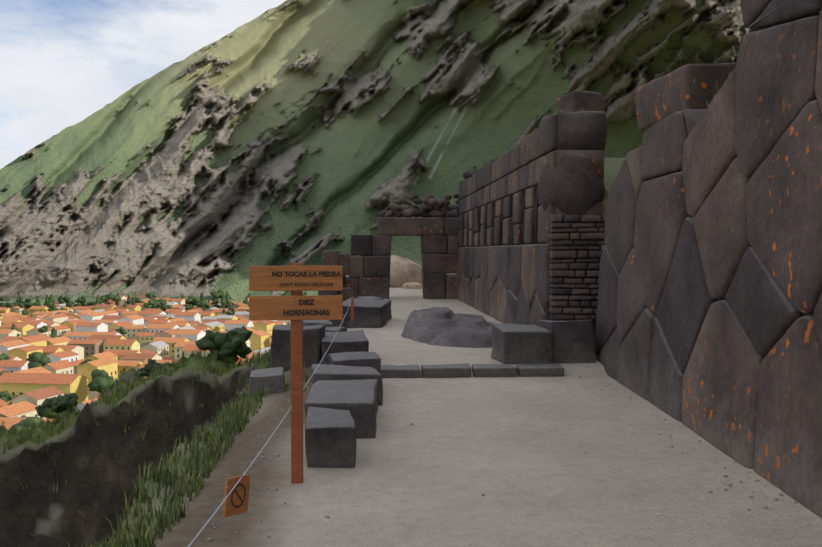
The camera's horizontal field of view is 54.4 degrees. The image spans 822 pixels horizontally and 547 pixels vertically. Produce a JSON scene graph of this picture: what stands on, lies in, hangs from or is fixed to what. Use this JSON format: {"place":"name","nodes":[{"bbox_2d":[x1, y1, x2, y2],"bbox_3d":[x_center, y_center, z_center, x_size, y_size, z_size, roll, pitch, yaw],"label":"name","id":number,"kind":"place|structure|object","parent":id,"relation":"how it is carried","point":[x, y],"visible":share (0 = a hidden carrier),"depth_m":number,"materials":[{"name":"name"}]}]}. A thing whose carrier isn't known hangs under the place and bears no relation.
{"place":"outdoors","nodes":[
{"label":"outdoors","id":0,"kind":"place"},
{"bbox_2d":[0,0,285,168],"label":"sky","id":1,"kind":"structure","parent":0,"point":[62,61],"materials":[{"name":"white"}]},
{"bbox_2d":[0,295,290,429],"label":"town buildings","id":2,"kind":"structure","parent":0,"point":[89,332],"depth_m":414.38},
{"bbox_2d":[84,337,271,399],"bbox_3d":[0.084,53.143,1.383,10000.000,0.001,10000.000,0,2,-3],"label":"valley ground","id":3,"kind":"structure","parent":0,"point":[93,394],"depth_m":304.85,"materials":[{"name":"green plant"}]},
{"bbox_2d":[0,289,306,432],"bbox_3d":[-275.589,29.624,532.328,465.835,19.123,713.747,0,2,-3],"label":"valley trees","id":4,"kind":"object","parent":3,"relation":"on","point":[101,379],"visible":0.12,"depth_m":639.82,"materials":[{"name":"green plant"}]},
{"bbox_2d":[0,0,752,305],"bbox_3d":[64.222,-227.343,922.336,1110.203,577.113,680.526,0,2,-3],"label":"mountain terrain","id":5,"kind":"structure","parent":0,"point":[304,132],"depth_m":980.69,"materials":[{"name":"green plant"}]},
{"bbox_2d":[318,217,459,300],"bbox_3d":[-0.504,-0.466,25.410,4.853,2.680,3.047,0,2,-3],"label":"stone doorway","id":6,"kind":"structure","parent":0,"point":[366,266],"depth_m":25.93,"materials":[{"name":"brown stone"}]},
{"bbox_2d":[379,169,477,217],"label":"rubble stones","id":7,"kind":"object","parent":6,"relation":"on","point":[432,206],"visible":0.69,"depth_m":26.27,"materials":[{"name":"grey stone"}]},
{"bbox_2d":[0,275,821,546],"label":"terrace","id":8,"kind":"structure","parent":0,"point":[532,471],"depth_m":6.59,"materials":[{"name":"grey concrete"}]},
{"bbox_2d":[44,326,252,414],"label":"trees","id":9,"kind":"object","parent":8,"relation":"on","point":[230,345],"visible":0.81,"depth_m":12.95,"materials":[{"name":"green plant"}]},
{"bbox_2d":[0,326,338,546],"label":"edge grass tufts","id":10,"kind":"object","parent":8,"relation":"on","point":[145,528],"visible":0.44,"depth_m":6.54,"materials":[{"name":"green plant"}]},
{"bbox_2d":[188,297,353,546],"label":"rope barrier","id":11,"kind":"object","parent":8,"relation":"on","point":[236,497],"visible":0.94,"depth_m":4.06,"materials":[{"name":"brown wood"}]},
{"bbox_2d":[249,263,342,482],"bbox_3d":[-0.817,0.839,5.720,0.655,1.830,0.118,0,2,-6],"label":"wooden sign post","id":12,"kind":"object","parent":8,"relation":"on","point":[296,307],"visible":1,"depth_m":5.66,"materials":[{"name":"brown wood"}]},
{"bbox_2d":[390,255,421,288],"bbox_3d":[-0.558,0.134,35.211,3.822,1.902,2.834,1,2,36],"label":"boulder","id":13,"kind":"object","parent":8,"relation":"on","point":[405,273],"visible":0.4,"depth_m":34.39,"materials":[{"name":"beige stone"}]},
{"bbox_2d":[248,296,595,467],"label":"stone blocks","id":14,"kind":"structure","parent":8,"relation":"on","point":[343,401],"depth_m":10.56,"materials":[{"name":"stone"}]},
{"bbox_2d":[401,307,493,347],"bbox_3d":[0.801,0.934,14.521,2.500,0.497,4.800,0,2,-3],"label":"bedrock outcrop","id":15,"kind":"object","parent":8,"relation":"on","point":[442,326],"visible":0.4,"depth_m":13.80,"materials":[{"name":"grey stone"}]},
{"bbox_2d":[207,303,796,540],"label":"path pebbles","id":16,"kind":"object","parent":8,"relation":"on","point":[482,494],"visible":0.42,"depth_m":5.90,"materials":[{"name":"grey stone"}]},
{"bbox_2d":[456,91,606,335],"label":"stone wall","id":17,"kind":"structure","parent":8,"relation":"on","point":[514,199],"depth_m":14.72,"materials":[{"name":"grey stone"}]},
{"bbox_2d":[546,215,604,318],"bbox_3d":[2.750,-0.109,13.238,0.967,1.733,0.368,0,2,-3],"label":"stone masonry","id":18,"kind":"object","parent":17,"relation":"attached to","point":[573,304],"visible":0.77,"depth_m":13.09,"materials":[{"name":"grey stone"}]},
{"bbox_2d":[481,80,718,164],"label":"grass tufts","id":19,"kind":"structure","parent":17,"relation":"on","point":[717,90],"depth_m":8.18,"materials":[{"name":"green plant"}]},
{"bbox_2d":[595,0,821,517],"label":"stone wall","id":20,"kind":"structure","parent":8,"relation":"on","point":[709,320],"depth_m":6.58,"materials":[{"name":"stone"}]},
{"bbox_2d":[453,158,625,217],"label":"hillside terrain","id":21,"kind":"structure","parent":0,"point":[612,166],"depth_m":15.37,"materials":[{"name":"green plant"}]}
]}

